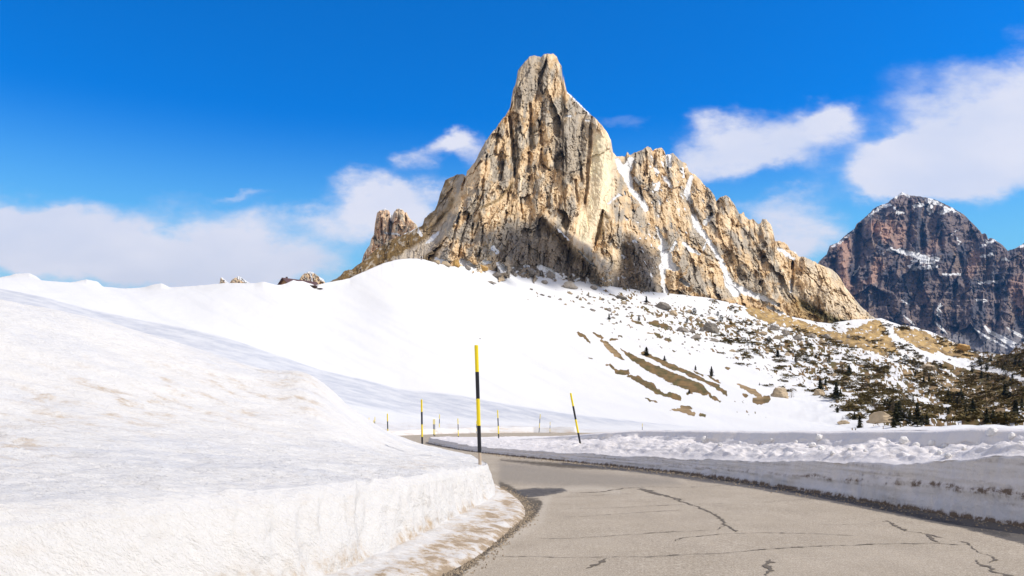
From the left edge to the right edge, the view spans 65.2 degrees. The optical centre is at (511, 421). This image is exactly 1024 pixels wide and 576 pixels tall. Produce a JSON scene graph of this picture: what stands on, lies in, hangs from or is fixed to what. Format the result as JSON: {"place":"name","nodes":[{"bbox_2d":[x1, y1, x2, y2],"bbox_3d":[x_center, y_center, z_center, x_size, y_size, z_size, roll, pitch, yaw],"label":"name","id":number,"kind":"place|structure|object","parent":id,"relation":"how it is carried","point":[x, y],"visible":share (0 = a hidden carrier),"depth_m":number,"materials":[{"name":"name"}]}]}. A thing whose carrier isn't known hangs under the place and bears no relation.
{"place":"outdoors","nodes":[
{"label":"outdoors","id":0,"kind":"place"},
{"bbox_2d":[219,277,227,283],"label":"distant rock hill","id":1,"kind":"structure","parent":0,"point":[222,280],"depth_m":1327.43,"materials":[{"name":"beige stone"}]},
{"bbox_2d":[230,276,248,282],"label":"distant rock hill","id":2,"kind":"structure","parent":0,"point":[238,279],"depth_m":1378.97,"materials":[{"name":"beige stone"}]},
{"bbox_2d":[299,271,324,283],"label":"distant rock hill","id":3,"kind":"structure","parent":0,"point":[310,276],"depth_m":1133.17,"materials":[{"name":"beige stone"}]},
{"bbox_2d":[362,208,417,261],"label":"rock formation","id":4,"kind":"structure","parent":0,"point":[399,222],"depth_m":919.41,"materials":[{"name":"beige stone"}]},
{"bbox_2d":[0,258,1023,435],"bbox_3d":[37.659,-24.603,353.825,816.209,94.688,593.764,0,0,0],"label":"snow field","id":5,"kind":"structure","parent":0,"point":[396,341],"depth_m":229.13,"materials":[{"name":"white snow"}]},
{"bbox_2d":[277,277,318,284],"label":"chalet","id":6,"kind":"object","parent":5,"relation":"on","point":[284,280],"visible":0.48,"depth_m":287.46,"materials":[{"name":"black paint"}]},
{"bbox_2d":[441,261,450,266],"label":"boulder","id":7,"kind":"object","parent":5,"relation":"on","point":[445,263],"visible":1,"depth_m":333.78,"materials":[{"name":"grey stone"}]},
{"bbox_2d":[452,259,459,267],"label":"boulder","id":8,"kind":"object","parent":5,"relation":"on","point":[456,263],"visible":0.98,"depth_m":339.55,"materials":[{"name":"beige stone"}]},
{"bbox_2d":[480,265,487,270],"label":"boulder","id":9,"kind":"object","parent":5,"relation":"on","point":[484,268],"visible":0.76,"depth_m":355.08,"materials":[{"name":"beige stone"}]},
{"bbox_2d":[492,272,500,277],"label":"boulder","id":10,"kind":"object","parent":5,"relation":"on","point":[496,274],"visible":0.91,"depth_m":360.56,"materials":[{"name":"grey stone"}]},
{"bbox_2d":[528,268,534,276],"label":"boulder","id":11,"kind":"object","parent":5,"relation":"on","point":[531,272],"visible":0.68,"depth_m":387.89,"materials":[{"name":"grey stone"}]},
{"bbox_2d":[546,270,554,278],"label":"boulder","id":12,"kind":"object","parent":5,"relation":"on","point":[550,275],"visible":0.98,"depth_m":398.09,"materials":[{"name":"grey stone"}]},
{"bbox_2d":[562,281,577,288],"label":"boulder","id":13,"kind":"object","parent":5,"relation":"on","point":[570,284],"visible":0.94,"depth_m":394.11,"materials":[{"name":"grey stone"}]},
{"bbox_2d":[615,295,626,298],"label":"boulder","id":14,"kind":"object","parent":5,"relation":"on","point":[620,297],"visible":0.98,"depth_m":403.40,"materials":[{"name":"grey stone"}]},
{"bbox_2d":[654,303,670,309],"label":"boulder","id":15,"kind":"object","parent":5,"relation":"on","point":[664,306],"visible":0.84,"depth_m":403.82,"materials":[{"name":"grey stone"}]},
{"bbox_2d":[669,310,677,315],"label":"boulder","id":16,"kind":"object","parent":5,"relation":"on","point":[673,312],"visible":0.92,"depth_m":394.83,"materials":[{"name":"beige stone"}]},
{"bbox_2d":[676,327,688,331],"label":"boulder","id":17,"kind":"object","parent":5,"relation":"on","point":[681,329],"visible":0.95,"depth_m":357.66,"materials":[{"name":"grey stone"}]},
{"bbox_2d":[691,334,701,338],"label":"boulder","id":18,"kind":"object","parent":5,"relation":"on","point":[696,336],"visible":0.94,"depth_m":345.56,"materials":[{"name":"grey stone"}]},
{"bbox_2d":[703,322,718,333],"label":"boulder","id":19,"kind":"object","parent":5,"relation":"on","point":[710,327],"visible":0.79,"depth_m":372.42,"materials":[{"name":"grey stone"}]},
{"bbox_2d":[709,366,714,375],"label":"spruce tree","id":20,"kind":"object","parent":5,"relation":"on","point":[711,371],"visible":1,"depth_m":252.85,"materials":[{"name":"green plant"}]},
{"bbox_2d":[757,331,767,335],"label":"boulder","id":21,"kind":"object","parent":5,"relation":"on","point":[764,333],"visible":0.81,"depth_m":405.44,"materials":[{"name":"beige stone"}]},
{"bbox_2d":[767,325,779,330],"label":"boulder","id":22,"kind":"object","parent":5,"relation":"on","point":[774,327],"visible":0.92,"depth_m":429.22,"materials":[{"name":"grey stone"}]},
{"bbox_2d":[773,335,783,338],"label":"boulder","id":23,"kind":"object","parent":5,"relation":"on","point":[778,337],"visible":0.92,"depth_m":403.44,"materials":[{"name":"beige stone"}]},
{"bbox_2d":[770,387,788,398],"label":"boulder","id":24,"kind":"object","parent":5,"relation":"on","point":[779,392],"visible":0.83,"depth_m":207.59,"materials":[{"name":"beige stone"}]},
{"bbox_2d":[781,330,789,334],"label":"boulder","id":25,"kind":"object","parent":5,"relation":"on","point":[784,332],"visible":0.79,"depth_m":427.97,"materials":[{"name":"grey stone"}]},
{"bbox_2d":[812,389,824,395],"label":"boulder","id":26,"kind":"object","parent":5,"relation":"on","point":[817,392],"visible":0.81,"depth_m":229.02,"materials":[{"name":"beige stone"}]},
{"bbox_2d":[817,378,827,390],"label":"spruce tree","id":27,"kind":"object","parent":5,"relation":"on","point":[819,386],"visible":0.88,"depth_m":238.52,"materials":[{"name":"green plant"}]},
{"bbox_2d":[831,381,841,398],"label":"spruce tree","id":28,"kind":"object","parent":5,"relation":"on","point":[836,395],"visible":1,"depth_m":215.85,"materials":[{"name":"green plant"}]},
{"bbox_2d":[837,420,849,424],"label":"boulder","id":29,"kind":"object","parent":5,"relation":"on","point":[843,422],"visible":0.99,"depth_m":148.51,"materials":[{"name":"beige stone"}]},
{"bbox_2d":[846,364,851,375],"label":"spruce tree","id":30,"kind":"object","parent":5,"relation":"on","point":[849,370],"visible":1,"depth_m":300.82,"materials":[{"name":"green plant"}]},
{"bbox_2d":[857,415,862,427],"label":"spruce tree","id":31,"kind":"object","parent":5,"relation":"on","point":[859,425],"visible":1,"depth_m":138.81,"materials":[{"name":"green plant"}]},
{"bbox_2d":[707,299,1023,423],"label":"dwarf pine scrub","id":32,"kind":"object","parent":5,"relation":"on","point":[867,397],"visible":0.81,"depth_m":282.57,"materials":[{"name":"green plant"}]},
{"bbox_2d":[866,411,891,423],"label":"boulder","id":33,"kind":"object","parent":5,"relation":"on","point":[879,417],"visible":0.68,"depth_m":145.99,"materials":[{"name":"beige stone"}]},
{"bbox_2d":[883,399,890,409],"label":"stone pine tree","id":34,"kind":"object","parent":5,"relation":"on","point":[886,401],"visible":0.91,"depth_m":182.59,"materials":[{"name":"green plant"}]},
{"bbox_2d":[890,418,897,427],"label":"spruce tree","id":35,"kind":"object","parent":5,"relation":"on","point":[893,424],"visible":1,"depth_m":115.23,"materials":[{"name":"green plant"}]},
{"bbox_2d":[888,403,904,424],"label":"spruce tree","id":36,"kind":"object","parent":5,"relation":"on","point":[896,415],"visible":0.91,"depth_m":118.85,"materials":[{"name":"green plant"}]},
{"bbox_2d":[897,400,904,420],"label":"spruce tree","id":37,"kind":"object","parent":5,"relation":"on","point":[900,409],"visible":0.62,"depth_m":146.14,"materials":[{"name":"green plant"}]},
{"bbox_2d":[901,355,908,364],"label":"stone pine tree","id":38,"kind":"object","parent":5,"relation":"on","point":[906,357],"visible":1,"depth_m":370.77,"materials":[{"name":"green plant"}]},
{"bbox_2d":[905,411,912,423],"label":"spruce tree","id":39,"kind":"object","parent":5,"relation":"on","point":[909,421],"visible":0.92,"depth_m":141.88,"materials":[{"name":"green plant"}]},
{"bbox_2d":[910,403,924,425],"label":"spruce tree","id":40,"kind":"object","parent":5,"relation":"on","point":[918,421],"visible":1,"depth_m":116.57,"materials":[{"name":"green plant"}]},
{"bbox_2d":[924,414,929,424],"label":"spruce tree","id":41,"kind":"object","parent":5,"relation":"on","point":[927,420],"visible":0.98,"depth_m":137.55,"materials":[{"name":"green plant"}]},
{"bbox_2d":[921,364,935,369],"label":"boulder","id":42,"kind":"object","parent":5,"relation":"on","point":[925,366],"visible":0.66,"depth_m":364.23,"materials":[{"name":"beige stone"}]},
{"bbox_2d":[953,392,967,404],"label":"stone pine tree","id":43,"kind":"object","parent":5,"relation":"on","point":[961,398],"visible":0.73,"depth_m":222.46,"materials":[{"name":"green plant"}]},
{"bbox_2d":[956,343,970,350],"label":"boulder","id":44,"kind":"object","parent":5,"relation":"on","point":[964,347],"visible":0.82,"depth_m":507.91,"materials":[{"name":"beige stone"}]},
{"bbox_2d":[968,398,976,411],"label":"spruce tree","id":45,"kind":"object","parent":5,"relation":"on","point":[972,406],"visible":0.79,"depth_m":169.96,"materials":[{"name":"green plant"}]},
{"bbox_2d":[979,408,990,422],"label":"spruce tree","id":46,"kind":"object","parent":5,"relation":"on","point":[986,416],"visible":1,"depth_m":136.43,"materials":[{"name":"green plant"}]},
{"bbox_2d":[989,409,996,421],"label":"spruce tree","id":47,"kind":"object","parent":5,"relation":"on","point":[993,413],"visible":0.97,"depth_m":137.12,"materials":[{"name":"green plant"}]},
{"bbox_2d":[1001,384,1010,397],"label":"spruce tree","id":48,"kind":"object","parent":5,"relation":"on","point":[1004,393],"visible":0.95,"depth_m":229.29,"materials":[{"name":"green plant"}]},
{"bbox_2d":[1009,400,1021,414],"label":"spruce tree","id":49,"kind":"object","parent":5,"relation":"on","point":[1015,405],"visible":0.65,"depth_m":155.49,"materials":[{"name":"green plant"}]},
{"bbox_2d":[1019,398,1023,410],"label":"spruce tree","id":50,"kind":"object","parent":5,"relation":"on","point":[1021,404],"visible":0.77,"depth_m":170.63,"materials":[{"name":"green plant"}]},
{"bbox_2d":[0,0,1023,288],"label":"sky","id":51,"kind":"structure","parent":0,"point":[144,143],"materials":[{"name":"blue"}]},
{"bbox_2d":[509,437,541,438],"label":"snow meadow","id":52,"kind":"structure","parent":0,"point":[524,437],"depth_m":72.20,"materials":[{"name":"white snow"}]},
{"bbox_2d":[497,410,498,437],"bbox_3d":[-0.875,0.784,52.000,0.072,3.027,0.074,-2,0,0],"label":"snow pole","id":53,"kind":"object","parent":52,"relation":"on","point":[498,423],"visible":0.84,"depth_m":51.97,"materials":[{"name":"yellow paint"}]},
{"bbox_2d":[331,53,875,322],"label":"mountain","id":54,"kind":"structure","parent":0,"point":[551,181],"depth_m":452.80,"materials":[{"name":"beige stone"}]},
{"bbox_2d":[401,433,1023,575],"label":"road","id":55,"kind":"structure","parent":0,"point":[549,489],"depth_m":11.52,"materials":[{"name":"grey asphalt"}]},
{"bbox_2d":[0,299,524,575],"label":"snow mound","id":56,"kind":"object","parent":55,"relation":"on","point":[125,451],"visible":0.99,"depth_m":10.14,"materials":[{"name":"white snow"}]},
{"bbox_2d":[421,399,422,443],"bbox_3d":[-4.159,0.591,37.000,0.081,3.204,0.083,-1,0,0],"label":"snow pole","id":57,"kind":"object","parent":56,"relation":"on","point":[421,421],"visible":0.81,"depth_m":36.97,"materials":[{"name":"yellow paint"}]},
{"bbox_2d":[474,345,481,464],"bbox_3d":[-0.712,-0.096,17.000,0.080,3.050,0.082,-2,0,0],"label":"snow pole","id":58,"kind":"object","parent":56,"relation":"on","point":[478,402],"visible":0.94,"depth_m":16.97,"materials":[{"name":"yellow paint"}]},
{"bbox_2d":[428,427,1023,526],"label":"snow bank","id":59,"kind":"structure","parent":55,"relation":"on","point":[983,480],"depth_m":17.79,"materials":[{"name":"white snow"}]},
{"bbox_2d":[570,393,580,443],"bbox_3d":[2.747,0.207,33.817,0.081,2.885,0.083,-15,-9,35],"label":"snow pole","id":60,"kind":"object","parent":59,"relation":"on","point":[575,418],"visible":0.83,"depth_m":33.83,"materials":[{"name":"yellow paint"}]},
{"bbox_2d":[701,436,706,442],"bbox_3d":[6.408,0.633,26.527,0.218,0.292,0.272,-21,16,45],"label":"snow lump","id":61,"kind":"object","parent":59,"relation":"on","point":[703,439],"visible":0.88,"depth_m":26.44,"materials":[{"name":"white snow"}]},
{"bbox_2d":[808,442,815,446],"bbox_3d":[7.599,0.604,20.243,0.194,0.144,0.205,17,-9,-21],"label":"snow lump","id":62,"kind":"object","parent":59,"relation":"on","point":[812,444],"visible":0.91,"depth_m":20.17,"materials":[{"name":"white snow"}]},
{"bbox_2d":[815,434,822,441],"bbox_3d":[7.929,0.432,20.635,0.241,0.212,0.182,24,-16,-39],"label":"snow lump","id":63,"kind":"object","parent":59,"relation":"on","point":[818,437],"visible":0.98,"depth_m":20.57,"materials":[{"name":"white snow"}]},
{"bbox_2d":[899,436,908,443],"bbox_3d":[8.502,0.420,17.360,0.203,0.206,0.166,-26,0,8],"label":"snow lump","id":64,"kind":"object","parent":59,"relation":"on","point":[903,439],"visible":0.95,"depth_m":17.31,"materials":[{"name":"white snow"}]},
{"bbox_2d":[927,440,934,445],"bbox_3d":[8.635,0.467,16.448,0.142,0.166,0.166,-43,-9,-44],"label":"snow lump","id":65,"kind":"object","parent":59,"relation":"on","point":[931,443],"visible":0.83,"depth_m":16.41,"materials":[{"name":"white snow"}]},
{"bbox_2d":[944,453,951,457],"bbox_3d":[7.710,0.615,14.148,0.120,0.124,0.135,-19,-33,33],"label":"snow lump","id":66,"kind":"object","parent":59,"relation":"on","point":[947,455],"visible":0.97,"depth_m":14.10,"materials":[{"name":"white snow"}]},
{"bbox_2d":[986,427,997,435],"bbox_3d":[8.965,0.206,14.943,0.209,0.203,0.175,0,29,-43],"label":"snow lump","id":67,"kind":"object","parent":59,"relation":"on","point":[991,431],"visible":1,"depth_m":14.88,"materials":[{"name":"white snow"}]},
{"bbox_2d":[1007,432,1015,439],"bbox_3d":[9.011,0.268,14.432,0.137,0.146,0.134,15,-6,-41],"label":"snow lump","id":68,"kind":"object","parent":59,"relation":"on","point":[1011,435],"visible":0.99,"depth_m":14.39,"materials":[{"name":"white snow"}]},
{"bbox_2d":[439,453,1022,575],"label":"road grit","id":69,"kind":"object","parent":55,"relation":"on","point":[519,524],"visible":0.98,"depth_m":13.64,"materials":[{"name":"gravel"}]},
{"bbox_2d":[537,485,1013,575],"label":"road cracks","id":70,"kind":"object","parent":55,"relation":"on","point":[765,565],"visible":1,"depth_m":10.90,"materials":[{"name":"grey asphalt"}]},
{"bbox_2d":[818,192,1023,354],"bbox_3d":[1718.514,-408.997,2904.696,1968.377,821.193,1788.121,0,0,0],"label":"distant mountain","id":71,"kind":"structure","parent":0,"point":[938,268],"depth_m":2589.78,"materials":[{"name":"grey stone"}]}
]}

